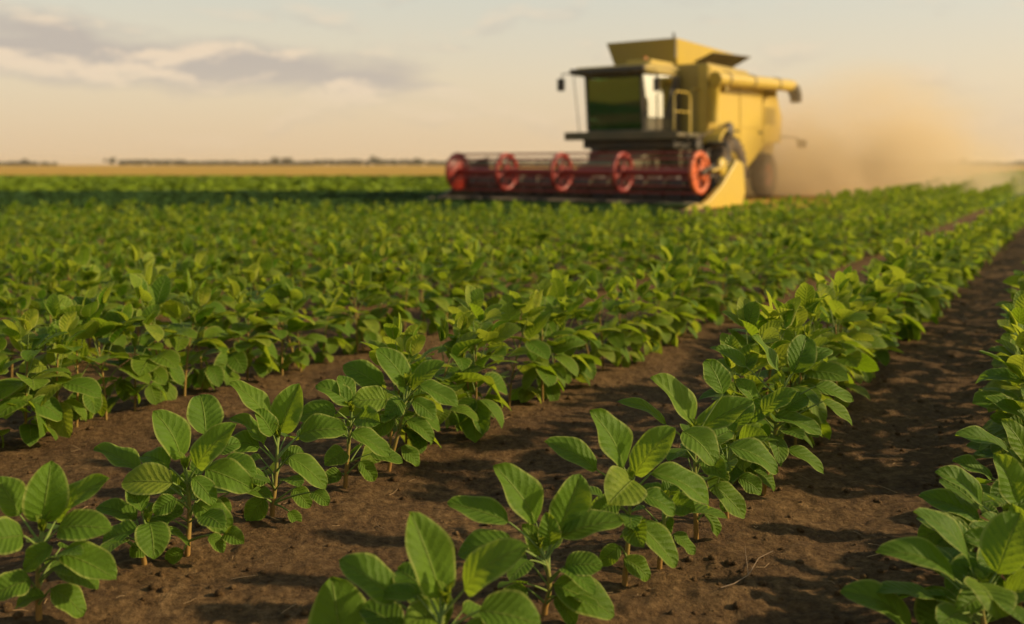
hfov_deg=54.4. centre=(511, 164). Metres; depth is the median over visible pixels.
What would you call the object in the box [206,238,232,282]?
soybean plant
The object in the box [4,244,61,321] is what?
soybean plant
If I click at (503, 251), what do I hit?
soybean plant
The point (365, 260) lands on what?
soybean plant
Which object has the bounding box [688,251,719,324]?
soybean plant
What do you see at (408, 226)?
soybean plant
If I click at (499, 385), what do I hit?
soybean plant
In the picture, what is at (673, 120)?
combine harvester
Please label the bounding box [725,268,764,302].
soybean plant
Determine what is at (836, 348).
soybean plant
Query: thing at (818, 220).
soybean plant
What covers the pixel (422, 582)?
soybean plant
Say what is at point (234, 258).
soybean plant
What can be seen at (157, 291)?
soybean plant
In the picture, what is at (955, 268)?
soybean plant
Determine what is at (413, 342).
soybean plant
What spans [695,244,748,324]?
soybean plant
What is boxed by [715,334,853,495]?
soybean plant
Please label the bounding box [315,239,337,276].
soybean plant
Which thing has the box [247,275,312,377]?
soybean plant
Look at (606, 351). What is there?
soybean plant
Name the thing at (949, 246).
soybean plant
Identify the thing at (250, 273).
soybean plant
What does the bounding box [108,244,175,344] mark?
soybean plant
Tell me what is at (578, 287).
soybean plant
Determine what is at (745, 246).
soybean plant
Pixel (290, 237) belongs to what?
soybean plant
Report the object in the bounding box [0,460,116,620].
soybean plant
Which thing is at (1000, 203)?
crop ground
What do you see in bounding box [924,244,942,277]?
soybean plant
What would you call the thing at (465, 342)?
soybean plant
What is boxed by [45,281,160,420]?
soybean plant
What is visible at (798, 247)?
soybean plant
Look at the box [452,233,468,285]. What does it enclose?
soybean plant
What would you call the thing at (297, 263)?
soybean plant
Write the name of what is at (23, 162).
tree
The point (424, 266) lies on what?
soybean plant
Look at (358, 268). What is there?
soybean plant
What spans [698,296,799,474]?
soybean plant
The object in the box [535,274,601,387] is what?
soybean plant
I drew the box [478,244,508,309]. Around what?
soybean plant
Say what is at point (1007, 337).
soybean plant
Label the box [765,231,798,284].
soybean plant
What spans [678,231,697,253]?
soybean plant
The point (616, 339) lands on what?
soybean plant
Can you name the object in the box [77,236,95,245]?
soybean plant
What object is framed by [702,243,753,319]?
soybean plant
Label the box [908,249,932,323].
soybean plant
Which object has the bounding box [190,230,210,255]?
soybean plant
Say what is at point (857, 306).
soybean plant
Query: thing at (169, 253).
soybean plant
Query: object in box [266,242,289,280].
soybean plant
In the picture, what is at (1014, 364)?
soybean plant
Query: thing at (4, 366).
soybean plant
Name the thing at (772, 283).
soybean plant
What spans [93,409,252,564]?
soybean plant
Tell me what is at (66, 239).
soybean plant
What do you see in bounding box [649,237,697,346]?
soybean plant
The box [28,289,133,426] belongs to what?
soybean plant
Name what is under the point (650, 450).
soybean plant
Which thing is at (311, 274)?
soybean plant
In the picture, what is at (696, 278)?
soybean plant
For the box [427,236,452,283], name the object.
soybean plant
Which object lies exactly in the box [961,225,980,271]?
soybean plant
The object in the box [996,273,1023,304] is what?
soybean plant
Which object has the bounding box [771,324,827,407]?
soybean plant
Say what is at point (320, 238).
soybean plant
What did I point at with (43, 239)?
soybean plant
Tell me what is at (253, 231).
soybean plant
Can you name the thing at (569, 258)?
soybean plant
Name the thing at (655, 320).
soybean plant
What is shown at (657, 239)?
soybean plant
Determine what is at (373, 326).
soybean plant
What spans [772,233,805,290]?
soybean plant
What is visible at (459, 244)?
soybean plant
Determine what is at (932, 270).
soybean plant
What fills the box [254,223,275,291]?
soybean plant
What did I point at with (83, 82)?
sky
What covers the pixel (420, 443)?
soybean plant
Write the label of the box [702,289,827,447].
soybean plant
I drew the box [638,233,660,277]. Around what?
soybean plant
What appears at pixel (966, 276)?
soybean plant
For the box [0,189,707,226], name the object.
dark low crop
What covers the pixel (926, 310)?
soybean plant
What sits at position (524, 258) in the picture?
soybean plant
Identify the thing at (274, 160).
tree
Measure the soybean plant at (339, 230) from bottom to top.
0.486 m
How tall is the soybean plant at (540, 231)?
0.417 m
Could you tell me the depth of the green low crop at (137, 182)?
49.29 m
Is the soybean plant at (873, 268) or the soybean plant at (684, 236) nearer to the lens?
the soybean plant at (873, 268)
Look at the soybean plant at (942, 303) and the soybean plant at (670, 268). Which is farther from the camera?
the soybean plant at (942, 303)
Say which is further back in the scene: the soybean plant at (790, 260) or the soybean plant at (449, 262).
the soybean plant at (790, 260)
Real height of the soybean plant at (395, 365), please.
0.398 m
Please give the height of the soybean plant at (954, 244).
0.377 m
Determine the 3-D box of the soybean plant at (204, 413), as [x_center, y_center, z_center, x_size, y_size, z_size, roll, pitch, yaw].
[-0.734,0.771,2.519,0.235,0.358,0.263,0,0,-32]
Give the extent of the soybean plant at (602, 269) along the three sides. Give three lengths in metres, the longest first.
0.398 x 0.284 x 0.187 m
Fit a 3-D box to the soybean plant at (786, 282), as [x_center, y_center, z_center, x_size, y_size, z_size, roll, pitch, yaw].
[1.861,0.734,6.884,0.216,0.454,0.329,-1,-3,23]
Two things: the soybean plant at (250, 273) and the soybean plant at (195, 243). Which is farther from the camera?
the soybean plant at (195, 243)
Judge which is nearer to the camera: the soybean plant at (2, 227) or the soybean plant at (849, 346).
the soybean plant at (849, 346)
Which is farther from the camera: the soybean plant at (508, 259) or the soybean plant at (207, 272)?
the soybean plant at (508, 259)
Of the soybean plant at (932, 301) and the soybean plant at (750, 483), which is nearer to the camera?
the soybean plant at (750, 483)
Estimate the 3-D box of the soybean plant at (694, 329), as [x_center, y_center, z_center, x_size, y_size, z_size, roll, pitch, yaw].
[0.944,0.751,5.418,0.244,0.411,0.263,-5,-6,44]
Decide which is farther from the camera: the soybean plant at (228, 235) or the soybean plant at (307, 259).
the soybean plant at (228, 235)
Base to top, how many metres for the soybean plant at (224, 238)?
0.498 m
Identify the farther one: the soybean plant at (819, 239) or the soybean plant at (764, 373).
the soybean plant at (819, 239)
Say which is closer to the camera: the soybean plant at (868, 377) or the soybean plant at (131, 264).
the soybean plant at (868, 377)
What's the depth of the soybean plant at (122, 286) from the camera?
4.81 m
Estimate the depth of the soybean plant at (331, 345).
4.68 m
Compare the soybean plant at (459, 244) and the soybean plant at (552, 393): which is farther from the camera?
the soybean plant at (459, 244)
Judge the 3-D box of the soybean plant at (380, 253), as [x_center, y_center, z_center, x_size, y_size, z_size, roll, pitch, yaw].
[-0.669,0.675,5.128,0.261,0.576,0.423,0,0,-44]
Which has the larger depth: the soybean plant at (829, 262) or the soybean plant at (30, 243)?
the soybean plant at (829, 262)
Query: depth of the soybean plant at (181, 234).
7.63 m
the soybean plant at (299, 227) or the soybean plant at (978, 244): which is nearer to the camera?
the soybean plant at (978, 244)
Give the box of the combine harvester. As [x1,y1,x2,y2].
[426,32,806,209]
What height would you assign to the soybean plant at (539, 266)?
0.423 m
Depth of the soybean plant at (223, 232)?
8.00 m
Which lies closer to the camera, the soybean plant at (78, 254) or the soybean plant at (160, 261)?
the soybean plant at (78, 254)
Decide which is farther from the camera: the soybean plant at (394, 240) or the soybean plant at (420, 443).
the soybean plant at (394, 240)
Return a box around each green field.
[655,203,692,209]
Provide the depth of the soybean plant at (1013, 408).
2.84 m
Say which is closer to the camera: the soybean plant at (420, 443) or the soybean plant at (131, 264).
the soybean plant at (420, 443)
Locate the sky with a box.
[0,0,1023,164]
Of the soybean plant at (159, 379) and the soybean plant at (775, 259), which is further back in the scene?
the soybean plant at (775, 259)
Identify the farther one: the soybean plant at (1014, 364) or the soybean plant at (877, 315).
the soybean plant at (877, 315)
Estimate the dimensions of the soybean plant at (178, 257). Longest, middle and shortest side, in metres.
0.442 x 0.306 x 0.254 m
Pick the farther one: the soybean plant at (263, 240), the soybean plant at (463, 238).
the soybean plant at (463, 238)
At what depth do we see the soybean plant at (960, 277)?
7.49 m
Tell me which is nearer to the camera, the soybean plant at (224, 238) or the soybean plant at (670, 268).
the soybean plant at (670, 268)
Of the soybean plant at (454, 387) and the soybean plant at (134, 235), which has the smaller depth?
the soybean plant at (454, 387)
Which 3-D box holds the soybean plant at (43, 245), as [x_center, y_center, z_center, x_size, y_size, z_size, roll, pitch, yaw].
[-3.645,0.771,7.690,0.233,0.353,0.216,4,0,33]
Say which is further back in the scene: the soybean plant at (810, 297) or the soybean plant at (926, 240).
the soybean plant at (926, 240)
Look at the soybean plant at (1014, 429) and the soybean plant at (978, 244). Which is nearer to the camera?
the soybean plant at (1014, 429)
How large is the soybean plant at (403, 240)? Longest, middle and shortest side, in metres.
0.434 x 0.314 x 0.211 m
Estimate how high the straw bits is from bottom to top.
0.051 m
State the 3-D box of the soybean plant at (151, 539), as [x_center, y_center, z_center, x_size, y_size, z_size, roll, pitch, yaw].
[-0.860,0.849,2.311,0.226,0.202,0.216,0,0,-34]
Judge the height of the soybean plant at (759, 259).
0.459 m
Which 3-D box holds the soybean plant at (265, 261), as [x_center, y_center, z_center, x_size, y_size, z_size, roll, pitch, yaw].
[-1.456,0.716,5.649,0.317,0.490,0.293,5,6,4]
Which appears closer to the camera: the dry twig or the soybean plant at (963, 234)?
the dry twig
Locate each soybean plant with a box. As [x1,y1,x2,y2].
[0,220,17,263]
[0,227,19,275]
[0,239,9,277]
[0,241,36,296]
[0,264,17,313]
[0,282,26,362]
[0,291,48,377]
[0,308,71,446]
[0,336,33,447]
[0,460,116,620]
[1,252,47,333]
[2,227,28,270]
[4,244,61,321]
[7,235,42,295]
[15,293,101,437]
[28,272,88,367]
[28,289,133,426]
[31,242,52,282]
[31,246,60,287]
[32,249,74,321]
[34,235,55,280]
[38,259,120,355]
[45,242,94,298]
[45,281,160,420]
[46,238,83,297]
[47,231,72,261]
[66,264,121,359]
[72,242,104,289]
[72,243,98,296]
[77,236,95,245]
[89,245,117,311]
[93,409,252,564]
[94,227,117,267]
[94,303,182,413]
[96,491,189,565]
[97,240,127,290]
[98,266,142,353]
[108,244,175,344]
[108,252,141,305]
[109,246,140,281]
[111,264,197,400]
[121,230,147,271]
[122,216,151,266]
[123,252,155,308]
[131,259,184,347]
[137,237,164,269]
[140,231,160,266]
[144,270,234,401]
[153,247,181,280]
[155,250,176,269]
[156,231,177,257]
[159,237,226,340]
[161,245,187,300]
[172,234,197,281]
[174,227,192,278]
[177,279,232,390]
[178,394,273,532]
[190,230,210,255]
[194,254,233,327]
[198,257,237,329]
[202,279,281,384]
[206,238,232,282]
[215,228,230,260]
[217,230,259,294]
[217,232,233,273]
[217,265,247,327]
[221,237,257,291]
[223,262,287,379]
[227,250,285,329]
[229,380,346,522]
[230,220,259,275]
[238,260,275,326]
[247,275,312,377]
[248,222,270,253]
[253,253,288,322]
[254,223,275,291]
[254,273,316,371]
[264,240,317,317]
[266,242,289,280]
[272,277,330,371]
[276,232,307,286]
[280,220,313,262]
[283,253,322,316]
[288,243,312,286]
[300,375,402,487]
[303,227,328,287]
[303,278,352,362]
[306,256,338,308]
[307,511,540,623]
[308,232,363,305]
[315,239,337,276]
[315,239,350,307]
[323,226,348,276]
[328,260,389,353]
[330,265,385,354]
[336,312,451,463]
[341,228,365,281]
[343,347,457,471]
[347,234,385,305]
[348,258,412,344]
[351,240,413,341]
[352,244,388,303]
[360,227,406,271]
[373,224,401,261]
[377,260,428,331]
[378,227,395,268]
[383,324,448,453]
[386,244,417,297]
[387,311,489,436]
[394,226,413,268]
[395,221,415,261]
[398,238,449,335]
[401,236,434,298]
[403,231,447,292]
[407,234,429,292]
[420,252,470,333]
[423,238,483,318]
[426,233,455,288]
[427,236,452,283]
[432,284,520,442]
[436,309,495,430]
[445,237,496,318]
[446,301,513,417]
[447,462,623,623]
[448,229,479,264]
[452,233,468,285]
[459,255,488,297]
[465,234,491,278]
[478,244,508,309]
[479,245,522,308]
[481,231,509,277]
[483,291,556,405]
[486,238,513,278]
[500,229,522,273]
[502,222,530,273]
[503,258,534,313]
[507,248,550,299]
[507,278,586,402]
[512,246,549,300]
[517,230,541,274]
[519,249,551,282]
[523,217,557,262]
[530,295,576,400]
[531,226,548,269]
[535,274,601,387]
[539,242,567,278]
[541,269,601,379]
[545,408,709,585]
[546,245,580,274]
[553,278,620,361]
[556,234,598,287]
[560,248,590,298]
[573,237,601,286]
[577,270,641,369]
[583,228,618,288]
[589,234,618,289]
[590,277,646,366]
[596,243,619,275]
[602,236,627,285]
[607,276,661,361]
[614,235,635,276]
[616,264,668,354]
[617,359,777,539]
[620,480,727,569]
[621,236,647,275]
[622,223,663,280]
[623,237,645,279]
[627,263,679,353]
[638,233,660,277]
[641,235,663,277]
[647,261,696,345]
[649,235,665,268]
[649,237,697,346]
[659,225,677,266]
[659,264,694,335]
[662,229,679,266]
[668,267,708,331]
[670,264,707,337]
[676,239,726,321]
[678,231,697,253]
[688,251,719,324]
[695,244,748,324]
[697,403,778,517]
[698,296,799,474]
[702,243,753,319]
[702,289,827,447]
[710,259,743,310]
[710,333,773,481]
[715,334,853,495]
[720,239,756,310]
[725,240,770,303]
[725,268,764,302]
[726,249,759,303]
[748,238,790,303]
[751,242,789,295]
[756,308,836,428]
[757,237,786,298]
[761,226,797,290]
[761,282,848,445]
[764,238,797,298]
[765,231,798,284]
[767,250,798,288]
[770,307,811,411]
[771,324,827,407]
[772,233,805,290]
[779,273,882,392]
[785,243,808,283]
[790,240,814,284]
[792,310,849,409]
[794,226,823,280]
[795,228,826,281]
[798,223,835,275]
[805,233,825,268]
[807,222,833,270]
[808,271,878,406]
[810,217,837,270]
[817,265,887,374]
[820,300,864,383]
[824,222,844,268]
[824,233,842,255]
[840,281,886,382]
[840,507,1023,623]
[842,273,904,351]
[844,277,892,359]
[849,272,901,332]
[853,283,902,365]
[859,258,903,338]
[860,263,903,341]
[880,238,927,341]
[880,243,943,324]
[882,229,947,324]
[882,247,925,316]
[882,255,922,340]
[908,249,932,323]
[914,251,939,289]
[915,246,956,316]
[915,249,945,320]
[916,503,1023,622]
[917,244,936,266]
[917,454,1023,578]
[920,233,956,301]
[921,235,963,308]
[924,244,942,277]
[927,260,949,310]
[933,237,959,293]
[934,230,961,290]
[944,233,971,285]
[944,235,963,279]
[946,224,980,279]
[946,254,961,299]
[948,239,978,288]
[950,230,973,280]
[952,418,1023,509]
[953,241,964,277]
[954,222,980,263]
[954,230,978,277]
[956,233,978,276]
[960,230,983,260]
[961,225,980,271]
[961,229,981,271]
[966,387,1023,464]
[972,323,1023,463]
[982,333,1023,417]
[982,335,1023,435]
[986,290,1023,426]
[987,347,1008,411]
[992,313,1008,367]
[995,270,1023,319]
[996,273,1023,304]
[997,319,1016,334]
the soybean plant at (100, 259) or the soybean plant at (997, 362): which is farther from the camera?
the soybean plant at (100, 259)
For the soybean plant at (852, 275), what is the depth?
4.12 m
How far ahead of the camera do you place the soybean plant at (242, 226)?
8.21 m
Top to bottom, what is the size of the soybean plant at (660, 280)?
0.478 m
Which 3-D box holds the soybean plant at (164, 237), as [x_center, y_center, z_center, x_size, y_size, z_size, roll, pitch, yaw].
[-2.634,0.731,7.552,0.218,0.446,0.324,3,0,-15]
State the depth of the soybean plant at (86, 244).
7.04 m
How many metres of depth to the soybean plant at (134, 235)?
8.45 m
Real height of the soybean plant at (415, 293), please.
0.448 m
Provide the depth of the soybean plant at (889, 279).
4.61 m
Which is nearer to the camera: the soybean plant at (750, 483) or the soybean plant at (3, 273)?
the soybean plant at (750, 483)
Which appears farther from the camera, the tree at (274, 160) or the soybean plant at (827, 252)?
the tree at (274, 160)
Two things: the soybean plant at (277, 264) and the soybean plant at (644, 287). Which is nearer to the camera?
the soybean plant at (644, 287)
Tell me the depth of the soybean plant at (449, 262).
5.54 m
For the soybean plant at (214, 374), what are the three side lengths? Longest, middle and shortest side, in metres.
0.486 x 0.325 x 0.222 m
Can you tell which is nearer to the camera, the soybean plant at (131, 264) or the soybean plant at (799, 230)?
the soybean plant at (131, 264)
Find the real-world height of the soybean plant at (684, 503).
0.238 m
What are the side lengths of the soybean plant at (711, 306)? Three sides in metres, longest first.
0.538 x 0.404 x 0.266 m
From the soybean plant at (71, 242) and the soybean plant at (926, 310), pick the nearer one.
the soybean plant at (926, 310)
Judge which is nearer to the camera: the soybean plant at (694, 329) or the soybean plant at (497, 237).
the soybean plant at (694, 329)
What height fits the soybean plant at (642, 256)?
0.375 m
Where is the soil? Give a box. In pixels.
[0,209,1023,623]
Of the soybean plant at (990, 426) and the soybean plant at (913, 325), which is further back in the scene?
the soybean plant at (913, 325)
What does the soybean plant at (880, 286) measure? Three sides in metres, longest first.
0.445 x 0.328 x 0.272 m
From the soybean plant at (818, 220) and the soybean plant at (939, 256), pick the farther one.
the soybean plant at (818, 220)
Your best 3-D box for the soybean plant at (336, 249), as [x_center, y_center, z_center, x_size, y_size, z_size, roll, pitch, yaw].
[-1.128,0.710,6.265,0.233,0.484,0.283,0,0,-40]
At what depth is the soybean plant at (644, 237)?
8.00 m
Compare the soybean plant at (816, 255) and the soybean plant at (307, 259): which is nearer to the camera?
the soybean plant at (307, 259)
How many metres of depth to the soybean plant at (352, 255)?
6.35 m
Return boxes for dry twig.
[721,549,771,587]
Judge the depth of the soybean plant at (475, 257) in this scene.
5.82 m
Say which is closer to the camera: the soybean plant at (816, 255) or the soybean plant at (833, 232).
the soybean plant at (816, 255)
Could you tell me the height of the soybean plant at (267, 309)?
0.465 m
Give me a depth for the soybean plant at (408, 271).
5.25 m
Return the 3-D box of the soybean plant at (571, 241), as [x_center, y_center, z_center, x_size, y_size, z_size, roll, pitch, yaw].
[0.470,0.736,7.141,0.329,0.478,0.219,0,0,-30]
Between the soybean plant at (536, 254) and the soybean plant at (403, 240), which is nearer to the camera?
the soybean plant at (536, 254)
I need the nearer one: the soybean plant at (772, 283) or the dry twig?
the dry twig
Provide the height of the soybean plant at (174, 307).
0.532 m
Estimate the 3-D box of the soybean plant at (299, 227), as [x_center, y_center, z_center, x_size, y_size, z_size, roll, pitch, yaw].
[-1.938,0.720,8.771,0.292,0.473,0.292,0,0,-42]
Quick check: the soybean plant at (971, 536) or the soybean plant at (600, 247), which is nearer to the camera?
the soybean plant at (971, 536)
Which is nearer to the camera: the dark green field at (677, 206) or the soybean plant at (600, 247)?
the soybean plant at (600, 247)
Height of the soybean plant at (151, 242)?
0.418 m
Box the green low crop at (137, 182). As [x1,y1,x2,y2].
[0,175,450,190]
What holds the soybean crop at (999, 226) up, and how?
on the ground at (807, 181)
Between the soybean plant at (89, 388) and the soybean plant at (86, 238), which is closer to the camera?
the soybean plant at (89, 388)
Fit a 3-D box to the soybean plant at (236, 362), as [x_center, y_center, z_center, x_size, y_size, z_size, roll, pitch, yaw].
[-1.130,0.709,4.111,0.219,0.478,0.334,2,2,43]
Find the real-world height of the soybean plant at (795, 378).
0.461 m
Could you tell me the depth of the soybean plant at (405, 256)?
6.87 m
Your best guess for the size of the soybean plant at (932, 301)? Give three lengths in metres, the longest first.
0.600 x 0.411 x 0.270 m
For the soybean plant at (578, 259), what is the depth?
6.90 m
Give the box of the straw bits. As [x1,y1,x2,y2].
[2,294,972,613]
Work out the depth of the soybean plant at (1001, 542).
1.91 m
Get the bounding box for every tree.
[19,159,31,164]
[103,157,115,164]
[270,156,282,164]
[282,157,293,164]
[369,155,381,164]
[412,157,422,164]
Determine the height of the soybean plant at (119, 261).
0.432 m
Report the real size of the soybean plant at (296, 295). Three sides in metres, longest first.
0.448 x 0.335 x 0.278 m
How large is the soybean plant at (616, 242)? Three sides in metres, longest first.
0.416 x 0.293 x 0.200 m
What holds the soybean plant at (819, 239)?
on the soil
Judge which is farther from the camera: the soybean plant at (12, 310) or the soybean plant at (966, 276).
the soybean plant at (966, 276)
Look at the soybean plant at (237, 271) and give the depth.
5.49 m
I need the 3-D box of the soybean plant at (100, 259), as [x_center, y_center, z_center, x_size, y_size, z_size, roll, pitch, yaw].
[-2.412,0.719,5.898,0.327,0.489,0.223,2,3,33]
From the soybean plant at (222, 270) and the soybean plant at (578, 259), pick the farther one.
the soybean plant at (578, 259)
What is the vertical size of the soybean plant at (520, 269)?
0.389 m
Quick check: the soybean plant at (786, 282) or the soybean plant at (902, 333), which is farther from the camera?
the soybean plant at (786, 282)
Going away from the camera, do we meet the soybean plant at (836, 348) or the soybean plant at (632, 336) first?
the soybean plant at (836, 348)
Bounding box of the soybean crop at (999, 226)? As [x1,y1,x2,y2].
[0,170,1023,398]
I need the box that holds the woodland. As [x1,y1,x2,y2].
[0,159,1023,164]
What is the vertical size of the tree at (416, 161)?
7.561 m
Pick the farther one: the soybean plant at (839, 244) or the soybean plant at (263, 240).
the soybean plant at (839, 244)
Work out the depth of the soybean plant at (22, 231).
8.67 m
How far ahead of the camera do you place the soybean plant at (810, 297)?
3.27 m
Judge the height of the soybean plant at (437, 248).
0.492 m
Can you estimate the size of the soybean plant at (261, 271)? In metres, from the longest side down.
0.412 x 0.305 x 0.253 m
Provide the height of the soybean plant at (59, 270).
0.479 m
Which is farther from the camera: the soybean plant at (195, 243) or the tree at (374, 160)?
the tree at (374, 160)
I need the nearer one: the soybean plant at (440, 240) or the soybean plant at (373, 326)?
the soybean plant at (373, 326)
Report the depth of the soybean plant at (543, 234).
8.60 m
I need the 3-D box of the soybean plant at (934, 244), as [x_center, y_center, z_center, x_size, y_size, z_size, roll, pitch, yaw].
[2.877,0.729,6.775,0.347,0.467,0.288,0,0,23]
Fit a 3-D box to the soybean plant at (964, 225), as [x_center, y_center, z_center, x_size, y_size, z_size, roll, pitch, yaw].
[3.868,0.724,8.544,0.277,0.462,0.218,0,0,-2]
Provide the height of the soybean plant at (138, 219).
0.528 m
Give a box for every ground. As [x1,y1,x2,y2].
[0,165,1023,208]
[873,181,1023,208]
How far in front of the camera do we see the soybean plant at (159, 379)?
3.74 m
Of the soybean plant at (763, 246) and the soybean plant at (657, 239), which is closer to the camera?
the soybean plant at (763, 246)
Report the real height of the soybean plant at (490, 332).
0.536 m
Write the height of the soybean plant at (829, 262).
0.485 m
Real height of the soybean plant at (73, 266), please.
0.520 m
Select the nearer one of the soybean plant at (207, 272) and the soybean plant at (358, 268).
the soybean plant at (358, 268)
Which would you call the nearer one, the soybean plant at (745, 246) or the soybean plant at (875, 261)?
the soybean plant at (875, 261)
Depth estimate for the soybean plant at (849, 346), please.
3.99 m
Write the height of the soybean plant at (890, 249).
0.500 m
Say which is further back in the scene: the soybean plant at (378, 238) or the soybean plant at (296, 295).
the soybean plant at (378, 238)
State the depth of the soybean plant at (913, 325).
5.17 m
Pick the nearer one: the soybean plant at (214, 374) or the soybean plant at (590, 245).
the soybean plant at (214, 374)
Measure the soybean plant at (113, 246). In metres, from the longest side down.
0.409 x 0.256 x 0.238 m
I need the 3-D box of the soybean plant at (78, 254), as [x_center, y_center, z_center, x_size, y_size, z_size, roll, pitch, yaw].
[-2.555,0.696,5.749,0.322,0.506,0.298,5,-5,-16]
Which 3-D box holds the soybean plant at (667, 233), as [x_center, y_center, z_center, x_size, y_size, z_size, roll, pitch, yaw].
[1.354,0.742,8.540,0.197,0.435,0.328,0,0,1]
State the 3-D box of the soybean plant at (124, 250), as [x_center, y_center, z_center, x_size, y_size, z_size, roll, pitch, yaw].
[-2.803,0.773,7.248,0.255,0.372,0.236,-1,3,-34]
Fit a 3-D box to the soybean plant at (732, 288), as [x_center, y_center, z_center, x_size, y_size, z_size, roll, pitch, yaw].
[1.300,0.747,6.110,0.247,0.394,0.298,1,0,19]
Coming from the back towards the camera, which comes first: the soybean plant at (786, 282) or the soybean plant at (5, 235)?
the soybean plant at (5, 235)
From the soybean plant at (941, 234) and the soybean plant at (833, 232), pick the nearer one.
the soybean plant at (941, 234)
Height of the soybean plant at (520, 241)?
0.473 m
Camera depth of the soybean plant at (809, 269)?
7.62 m
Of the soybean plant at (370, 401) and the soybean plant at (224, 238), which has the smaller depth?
the soybean plant at (370, 401)
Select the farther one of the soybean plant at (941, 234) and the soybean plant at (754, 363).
the soybean plant at (941, 234)
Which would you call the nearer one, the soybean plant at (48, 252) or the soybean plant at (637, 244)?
the soybean plant at (48, 252)
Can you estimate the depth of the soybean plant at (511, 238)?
8.10 m
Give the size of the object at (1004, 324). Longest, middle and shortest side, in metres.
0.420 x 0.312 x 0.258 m
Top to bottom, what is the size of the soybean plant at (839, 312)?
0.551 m
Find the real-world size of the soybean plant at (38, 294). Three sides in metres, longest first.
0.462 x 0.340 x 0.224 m
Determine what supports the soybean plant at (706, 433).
on the soil
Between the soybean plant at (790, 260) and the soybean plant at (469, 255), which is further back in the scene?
the soybean plant at (790, 260)
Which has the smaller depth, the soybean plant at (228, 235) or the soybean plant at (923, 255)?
the soybean plant at (923, 255)
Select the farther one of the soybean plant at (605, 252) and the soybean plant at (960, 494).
the soybean plant at (605, 252)
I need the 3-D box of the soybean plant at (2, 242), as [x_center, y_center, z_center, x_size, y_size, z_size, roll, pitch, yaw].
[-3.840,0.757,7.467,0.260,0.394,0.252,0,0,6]
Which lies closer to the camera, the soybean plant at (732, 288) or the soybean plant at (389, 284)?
the soybean plant at (389, 284)
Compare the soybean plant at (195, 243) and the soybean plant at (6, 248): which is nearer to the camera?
the soybean plant at (6, 248)
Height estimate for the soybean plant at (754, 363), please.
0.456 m
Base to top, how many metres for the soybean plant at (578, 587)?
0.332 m
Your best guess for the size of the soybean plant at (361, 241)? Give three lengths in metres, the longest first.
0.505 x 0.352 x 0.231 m
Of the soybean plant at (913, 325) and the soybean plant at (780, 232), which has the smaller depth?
the soybean plant at (913, 325)
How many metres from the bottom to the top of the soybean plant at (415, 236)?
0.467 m
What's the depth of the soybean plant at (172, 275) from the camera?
5.06 m
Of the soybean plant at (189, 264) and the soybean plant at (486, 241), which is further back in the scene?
the soybean plant at (486, 241)
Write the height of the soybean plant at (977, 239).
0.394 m
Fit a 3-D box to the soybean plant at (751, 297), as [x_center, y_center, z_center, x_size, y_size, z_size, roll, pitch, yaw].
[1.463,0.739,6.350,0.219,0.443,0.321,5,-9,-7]
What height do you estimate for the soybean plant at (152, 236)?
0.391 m
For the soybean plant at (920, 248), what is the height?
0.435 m
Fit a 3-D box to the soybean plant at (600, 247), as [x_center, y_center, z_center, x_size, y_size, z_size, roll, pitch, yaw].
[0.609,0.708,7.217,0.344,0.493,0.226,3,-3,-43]
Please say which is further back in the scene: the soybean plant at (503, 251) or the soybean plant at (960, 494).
the soybean plant at (503, 251)
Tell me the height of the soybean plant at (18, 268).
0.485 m
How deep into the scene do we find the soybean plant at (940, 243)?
6.39 m
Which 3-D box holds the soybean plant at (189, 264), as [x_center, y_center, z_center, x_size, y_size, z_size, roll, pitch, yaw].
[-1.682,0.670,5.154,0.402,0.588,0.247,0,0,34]
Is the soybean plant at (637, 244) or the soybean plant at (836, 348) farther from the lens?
the soybean plant at (637, 244)
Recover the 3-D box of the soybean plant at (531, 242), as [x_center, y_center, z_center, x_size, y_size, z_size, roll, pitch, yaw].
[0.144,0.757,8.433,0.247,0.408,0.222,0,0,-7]
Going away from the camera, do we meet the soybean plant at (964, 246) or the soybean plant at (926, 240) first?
the soybean plant at (926, 240)
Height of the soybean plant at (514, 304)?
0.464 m
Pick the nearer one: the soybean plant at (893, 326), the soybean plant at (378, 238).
the soybean plant at (893, 326)
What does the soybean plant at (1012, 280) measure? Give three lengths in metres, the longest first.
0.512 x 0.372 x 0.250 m
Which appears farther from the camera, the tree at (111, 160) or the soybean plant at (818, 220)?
the tree at (111, 160)
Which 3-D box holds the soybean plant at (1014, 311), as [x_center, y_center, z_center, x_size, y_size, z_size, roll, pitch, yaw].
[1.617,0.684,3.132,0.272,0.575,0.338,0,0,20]
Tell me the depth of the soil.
2.90 m
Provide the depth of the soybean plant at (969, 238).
7.74 m
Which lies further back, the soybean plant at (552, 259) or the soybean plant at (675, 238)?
the soybean plant at (675, 238)
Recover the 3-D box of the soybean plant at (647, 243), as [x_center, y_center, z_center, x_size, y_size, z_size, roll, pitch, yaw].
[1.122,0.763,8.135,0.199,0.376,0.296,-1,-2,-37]
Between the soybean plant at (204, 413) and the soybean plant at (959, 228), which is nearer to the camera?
the soybean plant at (204, 413)
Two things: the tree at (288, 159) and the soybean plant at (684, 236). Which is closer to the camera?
the soybean plant at (684, 236)
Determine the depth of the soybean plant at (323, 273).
6.08 m

